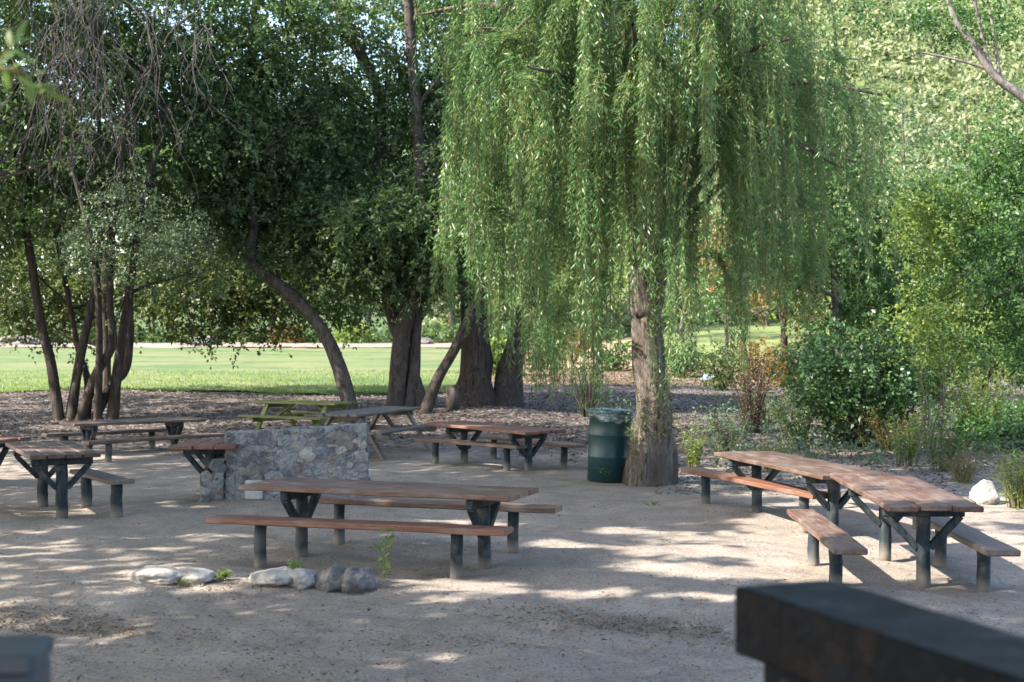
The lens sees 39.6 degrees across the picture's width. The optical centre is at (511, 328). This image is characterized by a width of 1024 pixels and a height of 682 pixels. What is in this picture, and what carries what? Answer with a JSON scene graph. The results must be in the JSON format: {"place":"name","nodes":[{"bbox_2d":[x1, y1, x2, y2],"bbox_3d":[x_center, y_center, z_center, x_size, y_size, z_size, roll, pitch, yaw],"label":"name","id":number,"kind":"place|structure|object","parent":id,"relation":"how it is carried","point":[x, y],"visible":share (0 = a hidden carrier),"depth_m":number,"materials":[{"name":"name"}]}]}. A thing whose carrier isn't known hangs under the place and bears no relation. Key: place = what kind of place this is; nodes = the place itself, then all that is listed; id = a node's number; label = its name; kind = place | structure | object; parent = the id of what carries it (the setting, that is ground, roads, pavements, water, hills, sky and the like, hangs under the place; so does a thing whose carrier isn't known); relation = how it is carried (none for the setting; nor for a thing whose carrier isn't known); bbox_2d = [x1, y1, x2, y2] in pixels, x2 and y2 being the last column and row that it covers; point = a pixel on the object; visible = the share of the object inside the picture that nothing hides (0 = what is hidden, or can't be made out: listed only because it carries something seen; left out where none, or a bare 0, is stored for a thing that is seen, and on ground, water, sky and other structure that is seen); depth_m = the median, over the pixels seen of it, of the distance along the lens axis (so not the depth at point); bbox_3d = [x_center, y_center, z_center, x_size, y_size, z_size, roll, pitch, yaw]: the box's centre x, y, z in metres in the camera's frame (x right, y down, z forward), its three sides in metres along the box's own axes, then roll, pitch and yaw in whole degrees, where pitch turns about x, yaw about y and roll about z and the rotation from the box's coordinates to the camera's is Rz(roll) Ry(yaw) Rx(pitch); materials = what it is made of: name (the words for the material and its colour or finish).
{"place":"outdoors","nodes":[
{"label":"outdoors","id":0,"kind":"place"},
{"bbox_2d":[0,347,460,394],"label":"lawn","id":1,"kind":"structure","parent":0,"point":[266,360],"depth_m":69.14,"materials":[{"name":"plant"}]},
{"bbox_2d":[0,342,595,347],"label":"sand path","id":2,"kind":"structure","parent":0,"point":[236,344],"depth_m":100.48,"materials":[{"name":"sand"}]},
{"bbox_2d":[331,321,373,343],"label":"bush","id":3,"kind":"object","parent":2,"relation":"on","point":[347,334],"visible":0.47,"depth_m":105.57,"materials":[{"name":"green plant"}]},
{"bbox_2d":[0,0,688,303],"label":"sky","id":4,"kind":"structure","parent":0,"point":[362,17],"materials":[{"name":"white"}]},
{"bbox_2d":[0,335,1023,681],"bbox_3d":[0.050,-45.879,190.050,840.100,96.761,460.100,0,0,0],"label":"ground","id":5,"kind":"structure","parent":0,"point":[174,491],"depth_m":13.53,"materials":[{"name":"sand"}]},
{"bbox_2d":[0,436,29,465],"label":"picnic table","id":6,"kind":"object","parent":5,"relation":"on","point":[5,449],"visible":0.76,"depth_m":20.52,"materials":[{"name":"orange wood"}]},
{"bbox_2d":[0,634,53,681],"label":"timber post","id":7,"kind":"object","parent":5,"relation":"on","point":[25,658],"visible":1,"depth_m":2.36,"materials":[{"name":"wood"}]},
{"bbox_2d":[0,20,71,105],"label":"shade tree","id":8,"kind":"object","parent":5,"relation":"on","point":[29,86],"visible":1,"depth_m":2.99,"materials":[{"name":"green plant"}]},
{"bbox_2d":[0,105,97,180],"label":"shade tree","id":9,"kind":"object","parent":5,"relation":"on","point":[4,173],"visible":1,"depth_m":24.78,"materials":[{"name":"grey plant"}]},
{"bbox_2d":[5,440,100,517],"bbox_3d":[-5.651,1.888,17.427,0.805,0.862,2.098,0,0,-27],"label":"picnic table","id":10,"kind":"object","parent":5,"relation":"on","point":[60,456],"visible":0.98,"depth_m":16.77,"materials":[{"name":"red wood"}]},
{"bbox_2d":[0,128,121,342],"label":"distant tree","id":11,"kind":"object","parent":5,"relation":"on","point":[59,340],"visible":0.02,"depth_m":109.49,"materials":[{"name":"green plant"}]},
{"bbox_2d":[70,468,134,517],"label":"bench","id":12,"kind":"object","parent":5,"relation":"on","point":[115,482],"visible":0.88,"depth_m":16.93,"materials":[{"name":"brown wood"}]},
{"bbox_2d":[41,428,166,448],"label":"bench","id":13,"kind":"object","parent":5,"relation":"on","point":[151,431],"visible":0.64,"depth_m":25.61,"materials":[{"name":"brown wood"}]},
{"bbox_2d":[59,416,205,449],"bbox_3d":[-6.679,1.931,25.108,2.398,0.628,0.785,0,0,-36],"label":"picnic table","id":14,"kind":"object","parent":5,"relation":"on","point":[173,426],"visible":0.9,"depth_m":24.94,"materials":[{"name":"brown wood"}]},
{"bbox_2d":[81,433,225,461],"bbox_3d":[-6.050,2.063,24.250,2.687,0.428,0.266,0,0,-45],"label":"bench","id":15,"kind":"object","parent":5,"relation":"on","point":[108,443],"visible":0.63,"depth_m":23.89,"materials":[{"name":"red wood"}]},
{"bbox_2d":[129,565,184,585],"bbox_3d":[-3.037,2.147,12.242,0.528,0.212,0.379,0,0,0],"label":"rock","id":16,"kind":"object","parent":5,"relation":"on","point":[163,575],"visible":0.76,"depth_m":12.09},
{"bbox_2d":[0,76,335,388],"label":"broadleaf tree","id":17,"kind":"object","parent":5,"relation":"on","point":[239,294],"visible":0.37,"depth_m":44.93,"materials":[{"name":"green plant"}]},
{"bbox_2d":[0,0,344,419],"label":"multi stemmed tree","id":18,"kind":"object","parent":5,"relation":"on","point":[90,49],"visible":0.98,"depth_m":34.97,"materials":[{"name":"green plant"}]},
{"bbox_2d":[178,567,215,584],"bbox_3d":[-2.765,2.152,12.266,0.422,0.177,0.307,0,0,18],"label":"rock","id":19,"kind":"object","parent":5,"relation":"on","point":[194,576],"visible":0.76,"depth_m":12.15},
{"bbox_2d":[171,438,239,473],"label":"picnic table","id":20,"kind":"object","parent":5,"relation":"on","point":[210,449],"visible":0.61,"depth_m":17.93,"materials":[{"name":"orange wood"}]},
{"bbox_2d":[249,566,291,586],"bbox_3d":[-2.054,2.162,12.237,0.432,0.198,0.318,0,0,0],"label":"rock","id":21,"kind":"object","parent":5,"relation":"on","point":[278,576],"visible":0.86,"depth_m":12.14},
{"bbox_2d":[199,421,370,502],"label":"stone wall","id":22,"kind":"structure","parent":5,"relation":"on","point":[336,451],"depth_m":17.85,"materials":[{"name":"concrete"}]},
{"bbox_2d":[142,0,436,409],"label":"leaning tree","id":23,"kind":"object","parent":5,"relation":"on","point":[318,32],"visible":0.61,"depth_m":36.70,"materials":[{"name":"green plant"}]},
{"bbox_2d":[288,567,315,589],"bbox_3d":[-1.808,2.177,12.281,0.337,0.228,0.358,0,0,0],"label":"rock","id":24,"kind":"object","parent":5,"relation":"on","point":[302,578],"visible":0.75,"depth_m":12.15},
{"bbox_2d":[238,399,370,429],"bbox_3d":[-4.252,1.894,29.201,2.146,0.793,1.736,0,0,30],"label":"picnic table","id":25,"kind":"object","parent":5,"relation":"on","point":[287,405],"visible":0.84,"depth_m":29.00,"materials":[{"name":"green wood"}]},
{"bbox_2d":[0,317,626,342],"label":"hedge","id":26,"kind":"object","parent":5,"relation":"on","point":[434,336],"visible":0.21,"depth_m":109.26,"materials":[{"name":"green plant"}]},
{"bbox_2d":[312,563,345,591],"bbox_3d":[-1.559,2.177,12.236,0.365,0.310,0.317,0,0,0],"label":"rock","id":27,"kind":"object","parent":5,"relation":"on","point":[328,579],"visible":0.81,"depth_m":12.15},
{"bbox_2d":[245,61,441,352],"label":"broadleaf tree","id":28,"kind":"object","parent":5,"relation":"on","point":[348,321],"visible":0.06,"depth_m":46.92,"materials":[{"name":"green plant"}]},
{"bbox_2d":[340,566,376,593],"bbox_3d":[-1.346,2.198,12.226,0.312,0.310,0.295,0,0,-36],"label":"rock","id":29,"kind":"object","parent":5,"relation":"on","point":[359,579],"visible":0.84,"depth_m":12.13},
{"bbox_2d":[206,514,513,578],"bbox_3d":[-1.440,2.058,13.151,2.967,0.541,0.277,0,0,17],"label":"bench","id":30,"kind":"object","parent":5,"relation":"on","point":[457,532],"visible":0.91,"depth_m":13.03,"materials":[{"name":"orange wood"}]},
{"bbox_2d":[315,406,435,460],"bbox_3d":[-2.499,1.851,25.151,1.730,0.813,2.646,0,0,21],"label":"picnic table","id":31,"kind":"object","parent":5,"relation":"on","point":[361,415],"visible":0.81,"depth_m":24.87,"materials":[{"name":"grey wood"}]},
{"bbox_2d":[374,526,395,577],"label":"weed","id":32,"kind":"object","parent":5,"relation":"on","point":[380,558],"visible":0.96,"depth_m":12.69,"materials":[{"name":"green plant"}]},
{"bbox_2d":[239,477,538,569],"bbox_3d":[-1.201,1.918,13.702,2.817,0.800,0.807,0,0,21],"label":"picnic table","id":33,"kind":"object","parent":5,"relation":"on","point":[485,501],"visible":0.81,"depth_m":13.55,"materials":[{"name":"red wood"}]},
{"bbox_2d":[267,0,521,406],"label":"twin trunk tree","id":34,"kind":"object","parent":5,"relation":"on","point":[405,384],"visible":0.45,"depth_m":37.38,"materials":[{"name":"green plant"}]},
{"bbox_2d":[291,495,561,552],"bbox_3d":[-0.950,2.032,14.499,2.979,0.549,0.277,0,0,19],"label":"bench","id":35,"kind":"object","parent":5,"relation":"on","point":[513,510],"visible":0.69,"depth_m":14.37,"materials":[{"name":"red wood"}]},
{"bbox_2d":[445,385,459,409],"bbox_3d":[-1.530,1.824,36.607,0.404,0.736,0.396,0,0,0],"label":"tree stump","id":36,"kind":"object","parent":5,"relation":"on","point":[452,398],"visible":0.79,"depth_m":36.47,"materials":[{"name":"wood"}]},
{"bbox_2d":[414,437,526,470],"bbox_3d":[-0.695,2.060,22.925,2.308,0.480,0.266,0,0,42],"label":"bench","id":37,"kind":"object","parent":5,"relation":"on","point":[506,447],"visible":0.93,"depth_m":22.73,"materials":[{"name":"red wood"}]},
{"bbox_2d":[410,102,568,413],"bbox_3d":[-0.443,-2.194,36.645,4.317,9.055,4.166,0,0,0],"label":"slanting tree","id":38,"kind":"object","parent":5,"relation":"on","point":[431,394],"visible":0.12,"depth_m":36.02,"materials":[{"name":"green plant"}]},
{"bbox_2d":[363,0,623,407],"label":"double trunk tree","id":39,"kind":"object","parent":5,"relation":"on","point":[474,383],"visible":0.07,"depth_m":37.88,"materials":[{"name":"green plant"}]},
{"bbox_2d":[0,388,991,461],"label":"fallen leaves","id":40,"kind":"object","parent":5,"relation":"on","point":[582,439],"visible":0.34,"depth_m":35.78,"materials":[{"name":"brown plant"}]},
{"bbox_2d":[427,421,565,470],"bbox_3d":[-0.301,1.941,23.028,0.805,0.723,2.738,0,0,-37],"label":"picnic table","id":41,"kind":"object","parent":5,"relation":"on","point":[526,433],"visible":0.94,"depth_m":22.48,"materials":[{"name":"orange wood"}]},
{"bbox_2d":[490,335,525,375],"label":"bush","id":42,"kind":"object","parent":5,"relation":"on","point":[495,355],"visible":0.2,"depth_m":59.49,"materials":[{"name":"green plant"}]},
{"bbox_2d":[0,447,1022,681],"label":"scattered leaves","id":43,"kind":"object","parent":5,"relation":"on","point":[635,622],"visible":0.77,"depth_m":10.82,"materials":[{"name":"brown plant"}]},
{"bbox_2d":[472,434,584,467],"bbox_3d":[0.241,2.090,23.826,0.269,0.474,2.728,0,0,-38],"label":"bench","id":44,"kind":"object","parent":5,"relation":"on","point":[564,446],"visible":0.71,"depth_m":23.22,"materials":[{"name":"red wood"}]},
{"bbox_2d":[562,325,592,363],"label":"bush","id":45,"kind":"object","parent":5,"relation":"on","point":[577,353],"visible":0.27,"depth_m":71.94,"materials":[{"name":"green plant"}]},
{"bbox_2d":[568,366,631,416],"bbox_3d":[2.226,1.650,36.051,1.658,1.394,0.961,0,0,0],"label":"bare shrub","id":46,"kind":"object","parent":5,"relation":"on","point":[588,394],"visible":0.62,"depth_m":35.98,"materials":[{"name":"brown plant"}]},
{"bbox_2d":[587,408,633,482],"bbox_3d":[1.425,1.704,20.859,0.678,1.065,0.678,2,-1,0],"label":"litter bin","id":47,"kind":"object","parent":5,"relation":"on","point":[608,445],"visible":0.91,"depth_m":20.59,"materials":[{"name":"green metal"}]},
{"bbox_2d":[599,339,631,371],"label":"bush","id":48,"kind":"object","parent":5,"relation":"on","point":[611,360],"visible":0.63,"depth_m":63.82,"materials":[{"name":"green plant"}]},
{"bbox_2d":[492,365,822,387],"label":"orange leaf litter","id":49,"kind":"object","parent":5,"relation":"on","point":[617,383],"visible":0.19,"depth_m":56.11,"materials":[{"name":"plant"}]},
{"bbox_2d":[412,0,903,486],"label":"willow tree","id":50,"kind":"object","parent":5,"relation":"on","point":[614,107],"visible":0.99,"depth_m":18.81,"materials":[{"name":"green plant"}]},
{"bbox_2d":[665,339,712,377],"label":"bush","id":51,"kind":"object","parent":5,"relation":"on","point":[679,373],"visible":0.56,"depth_m":57.64,"materials":[{"name":"green plant"}]},
{"bbox_2d":[674,420,712,466],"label":"leafy shrub","id":52,"kind":"object","parent":5,"relation":"on","point":[691,457],"visible":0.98,"depth_m":23.14,"materials":[{"name":"green plant"}]},
{"bbox_2d":[686,340,754,391],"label":"bush","id":53,"kind":"object","parent":5,"relation":"on","point":[714,368],"visible":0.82,"depth_m":49.75,"materials":[{"name":"green plant"}]},
{"bbox_2d":[682,234,760,363],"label":"distant tree","id":54,"kind":"object","parent":5,"relation":"on","point":[719,302],"visible":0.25,"depth_m":65.99,"materials":[{"name":"green plant"}]},
{"bbox_2d":[700,409,753,456],"bbox_3d":[3.743,1.851,24.902,0.936,0.876,0.948,0,0,0],"label":"leafy shrub","id":55,"kind":"object","parent":5,"relation":"on","point":[727,440],"visible":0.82,"depth_m":24.84,"materials":[{"name":"green plant"}]},
{"bbox_2d":[724,347,776,433],"bbox_3d":[5.043,1.322,30.078,1.104,1.866,1.328,0,0,0],"label":"leafy shrub","id":56,"kind":"object","parent":5,"relation":"on","point":[755,417],"visible":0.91,"depth_m":30.12,"materials":[{"name":"brown plant"}]},
{"bbox_2d":[694,200,806,356],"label":"autumn tree","id":57,"kind":"object","parent":5,"relation":"on","point":[762,302],"visible":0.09,"depth_m":61.86,"materials":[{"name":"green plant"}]},
{"bbox_2d":[681,467,827,532],"bbox_3d":[2.839,2.065,16.925,0.276,0.540,3.142,0,0,-20],"label":"bench","id":58,"kind":"object","parent":5,"relation":"on","point":[805,495],"visible":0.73,"depth_m":16.79,"materials":[{"name":"orange wood"}]},
{"bbox_2d":[719,336,790,380],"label":"bush","id":59,"kind":"object","parent":5,"relation":"on","point":[751,350],"visible":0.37,"depth_m":55.79,"materials":[{"name":"green plant"}]},
{"bbox_2d":[736,385,792,422],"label":"leafy shrub","id":60,"kind":"object","parent":5,"relation":"on","point":[769,407],"visible":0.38,"depth_m":33.50,"materials":[{"name":"green plant"}]},
{"bbox_2d":[750,437,795,471],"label":"leafy shrub","id":61,"kind":"object","parent":5,"relation":"on","point":[775,447],"visible":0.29,"depth_m":22.25,"materials":[{"name":"green plant"}]},
{"bbox_2d":[745,213,829,364],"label":"autumn tree","id":62,"kind":"object","parent":5,"relation":"on","point":[784,338],"visible":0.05,"depth_m":63.87,"materials":[{"name":"orange plant"}]},
{"bbox_2d":[759,343,821,386],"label":"bush","id":63,"kind":"object","parent":5,"relation":"on","point":[778,379],"visible":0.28,"depth_m":51.80,"materials":[{"name":"green plant"}]},
{"bbox_2d":[762,385,824,446],"bbox_3d":[5.383,1.675,26.956,1.234,1.212,0.873,0,0,0],"label":"leafy shrub","id":64,"kind":"object","parent":5,"relation":"on","point":[805,428],"visible":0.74,"depth_m":26.89,"materials":[{"name":"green plant"}]},
{"bbox_2d":[714,451,888,526],"bbox_3d":[3.249,1.934,16.331,0.805,0.808,2.873,0,0,-15],"label":"picnic table","id":65,"kind":"object","parent":5,"relation":"on","point":[811,471],"visible":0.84,"depth_m":15.91,"materials":[{"name":"red wood"}]},
{"bbox_2d":[686,0,943,396],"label":"background tree","id":66,"kind":"object","parent":5,"relation":"on","point":[849,315],"visible":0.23,"depth_m":33.87,"materials":[{"name":"green plant"}]},
{"bbox_2d":[781,301,854,347],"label":"bush","id":67,"kind":"object","parent":5,"relation":"on","point":[799,330],"visible":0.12,"depth_m":62.28,"materials":[{"name":"green plant"}]},
{"bbox_2d":[771,323,875,394],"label":"bush","id":68,"kind":"object","parent":5,"relation":"on","point":[791,361],"visible":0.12,"depth_m":43.90,"materials":[{"name":"green plant"}]},
{"bbox_2d":[787,509,867,583],"bbox_3d":[2.851,2.066,13.025,0.287,0.506,2.552,0,0,2],"label":"bench","id":69,"kind":"object","parent":5,"relation":"on","point":[836,541],"visible":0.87,"depth_m":12.57,"materials":[{"name":"red wood"}]},
{"bbox_2d":[651,403,1023,498],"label":"dry leaf litter","id":70,"kind":"object","parent":5,"relation":"on","point":[871,467],"visible":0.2,"depth_m":22.88,"materials":[{"name":"plant"}]},
{"bbox_2d":[678,380,1023,473],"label":"undergrowth","id":71,"kind":"object","parent":5,"relation":"on","point":[801,447],"visible":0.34,"depth_m":25.25,"materials":[{"name":"green plant"}]},
{"bbox_2d":[765,308,940,447],"bbox_3d":[6.579,1.211,27.115,3.020,3.186,3.270,0,0,23],"label":"evergreen bush","id":72,"kind":"object","parent":5,"relation":"on","point":[839,367],"visible":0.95,"depth_m":26.55,"materials":[{"name":"green plant"}]},
{"bbox_2d":[735,580,1023,681],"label":"timber rail","id":73,"kind":"object","parent":5,"relation":"on","point":[819,631],"visible":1,"depth_m":2.33,"materials":[{"name":"wood"}]},
{"bbox_2d":[839,404,934,451],"bbox_3d":[6.910,1.833,26.119,1.458,0.885,1.556,0,0,45],"label":"leafy shrub","id":74,"kind":"object","parent":5,"relation":"on","point":[885,443],"visible":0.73,"depth_m":26.00,"materials":[{"name":"green plant"}]},
{"bbox_2d":[830,473,983,588],"bbox_3d":[3.638,1.921,13.365,0.806,0.844,2.710,0,0,2],"label":"picnic table","id":75,"kind":"object","parent":5,"relation":"on","point":[896,498],"visible":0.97,"depth_m":12.48,"materials":[{"name":"red wood"}]},
{"bbox_2d":[886,408,929,465],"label":"leafy shrub","id":76,"kind":"object","parent":5,"relation":"on","point":[911,452],"visible":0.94,"depth_m":23.09,"materials":[{"name":"green plant"}]},
{"bbox_2d":[844,171,1006,351],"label":"distant tree","id":77,"kind":"object","parent":5,"relation":"on","point":[952,257],"visible":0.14,"depth_m":67.45,"materials":[{"name":"green plant"}]},
{"bbox_2d":[830,0,1023,391],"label":"leafy tree","id":78,"kind":"object","parent":5,"relation":"on","point":[976,214],"visible":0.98,"depth_m":24.73,"materials":[{"name":"green plant"}]},
{"bbox_2d":[885,323,984,405],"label":"bush","id":79,"kind":"object","parent":5,"relation":"on","point":[949,375],"visible":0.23,"depth_m":41.42,"materials":[{"name":"green plant"}]},
{"bbox_2d":[911,317,967,454],"bbox_3d":[7.389,1.036,24.660,0.875,2.459,0.739,0,0,0],"label":"tall sapling","id":80,"kind":"object","parent":5,"relation":"on","point":[940,428],"visible":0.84,"depth_m":24.73,"materials":[{"name":"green plant"}]},
{"bbox_2d":[911,421,975,471],"bbox_3d":[6.758,1.853,22.316,1.052,0.828,0.873,0,0,0],"label":"leafy shrub","id":81,"kind":"object","parent":5,"relation":"on","point":[951,445],"visible":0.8,"depth_m":22.20,"materials":[{"name":"green plant"}]},
{"bbox_2d":[901,287,1017,374],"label":"bush","id":82,"kind":"object","parent":5,"relation":"on","point":[938,300],"visible":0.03,"depth_m":59.69,"materials":[{"name":"green plant"}]},
{"bbox_2d":[931,443,994,483],"bbox_3d":[6.563,1.958,20.709,0.929,0.628,0.847,0,0,25],"label":"grass tuft","id":83,"kind":"object","parent":5,"relation":"on","point":[962,477],"visible":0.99,"depth_m":20.69,"materials":[{"name":"green plant"}]},
{"bbox_2d":[913,517,1020,591],"bbox_3d":[4.090,2.086,12.975,0.290,0.519,2.451,0,0,1],"label":"bench","id":84,"kind":"object","parent":5,"relation":"on","point":[985,546],"visible":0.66,"depth_m":12.27,"materials":[{"name":"brown wood"}]},
{"bbox_2d":[932,301,1017,394],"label":"bush","id":85,"kind":"object","parent":5,"relation":"on","point":[992,372],"visible":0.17,"depth_m":45.78,"materials":[{"name":"green plant"}]},
{"bbox_2d":[943,391,1023,450],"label":"ground cover","id":86,"kind":"object","parent":5,"relation":"on","point":[984,429],"visible":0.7,"depth_m":26.45,"materials":[{"name":"green plant"}]},
{"bbox_2d":[944,361,1023,440],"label":"leafy shrub","id":87,"kind":"object","parent":5,"relation":"on","point":[971,409],"visible":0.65,"depth_m":27.25,"materials":[{"name":"green plant"}]},
{"bbox_2d":[969,479,999,504],"bbox_3d":[6.170,2.179,18.555,0.408,0.413,0.373,0,0,0],"label":"rock","id":88,"kind":"object","parent":5,"relation":"on","point":[984,491],"visible":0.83,"depth_m":18.45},
{"bbox_2d":[970,322,1023,389],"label":"bush","id":89,"kind":"object","parent":5,"relation":"on","point":[1018,377],"visible":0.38,"depth_m":42.96,"materials":[{"name":"green plant"}]},
{"bbox_2d":[985,441,1023,508],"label":"grass tuft","id":90,"kind":"object","parent":5,"relation":"on","point":[1015,501],"visible":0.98,"depth_m":17.99,"materials":[{"name":"green plant"}]},
{"bbox_2d":[0,0,1023,339],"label":"hill","id":91,"kind":"structure","parent":0,"point":[886,60],"depth_m":202.59,"materials":[{"name":"plant"}]},
{"bbox_2d":[422,0,1023,336],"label":"hillside scrub","id":92,"kind":"object","parent":91,"relation":"on","point":[959,84],"visible":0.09,"depth_m":197.52,"materials":[{"name":"green plant"}]},
{"bbox_2d":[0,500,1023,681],"bbox_3d":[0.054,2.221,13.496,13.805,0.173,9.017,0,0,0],"label":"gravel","id":93,"kind":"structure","parent":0,"point":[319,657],"depth_m":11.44,"materials":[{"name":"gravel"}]},
{"bbox_2d":[619,318,999,364],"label":"meadow","id":94,"kind":"structure","parent":0,"point":[716,334],"depth_m":100.28,"materials":[{"name":"plant"}]},
{"bbox_2d":[588,202,688,313],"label":"distant tree","id":95,"kind":"object","parent":94,"relation":"on","point":[624,277],"visible":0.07,"depth_m":100.11,"materials":[{"name":"green plant"}]},
{"bbox_2d":[614,184,755,342],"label":"distant tree","id":96,"kind":"object","parent":94,"relation":"on","point":[681,329],"visible":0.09,"depth_m":94.33,"materials":[{"name":"green plant"}]},
{"bbox_2d":[807,158,911,324],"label":"distant tree","id":97,"kind":"object","parent":94,"relation":"on","point":[903,166],"visible":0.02,"depth_m":73.92,"materials":[{"name":"green plant"}]},
{"bbox_2d":[813,95,932,329],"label":"distant tree","id":98,"kind":"object","parent":94,"relation":"on","point":[896,148],"visible":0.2,"depth_m":95.51,"materials":[{"name":"green plant"}]},
{"bbox_2d":[851,57,972,275],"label":"distant tree","id":99,"kind":"object","parent":94,"relation":"on","point":[909,117],"visible":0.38,"depth_m":115.91,"materials":[{"name":"green plant"}]},
{"bbox_2d":[878,44,1023,329],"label":"distant tree","id":100,"kind":"object","parent":94,"relation":"on","point":[956,136],"visible":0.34,"depth_m":107.67,"materials":[{"name":"green plant"}]},
{"bbox_2d":[901,156,1005,322],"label":"distant tree","id":101,"kind":"object","parent":94,"relation":"on","point":[942,176],"visible":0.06,"depth_m":79.44,"materials":[{"name":"green plant"}]},
{"bbox_2d":[922,106,1022,308],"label":"distant tree","id":102,"kind":"object","parent":94,"relation":"on","point":[953,158],"visible":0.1,"depth_m":95.12,"materials":[{"name":"green plant"}]},
{"bbox_2d":[945,39,1023,307],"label":"distant tree","id":103,"kind":"object","parent":94,"relation":"on","point":[984,91],"visible":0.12,"depth_m":115.14,"materials":[{"name":"green plant"}]},
{"bbox_2d":[949,148,1023,312],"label":"distant tree","id":104,"kind":"object","parent":94,"relation":"on","point":[1012,259],"visible":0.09,"depth_m":71.97,"materials":[{"name":"green plant"}]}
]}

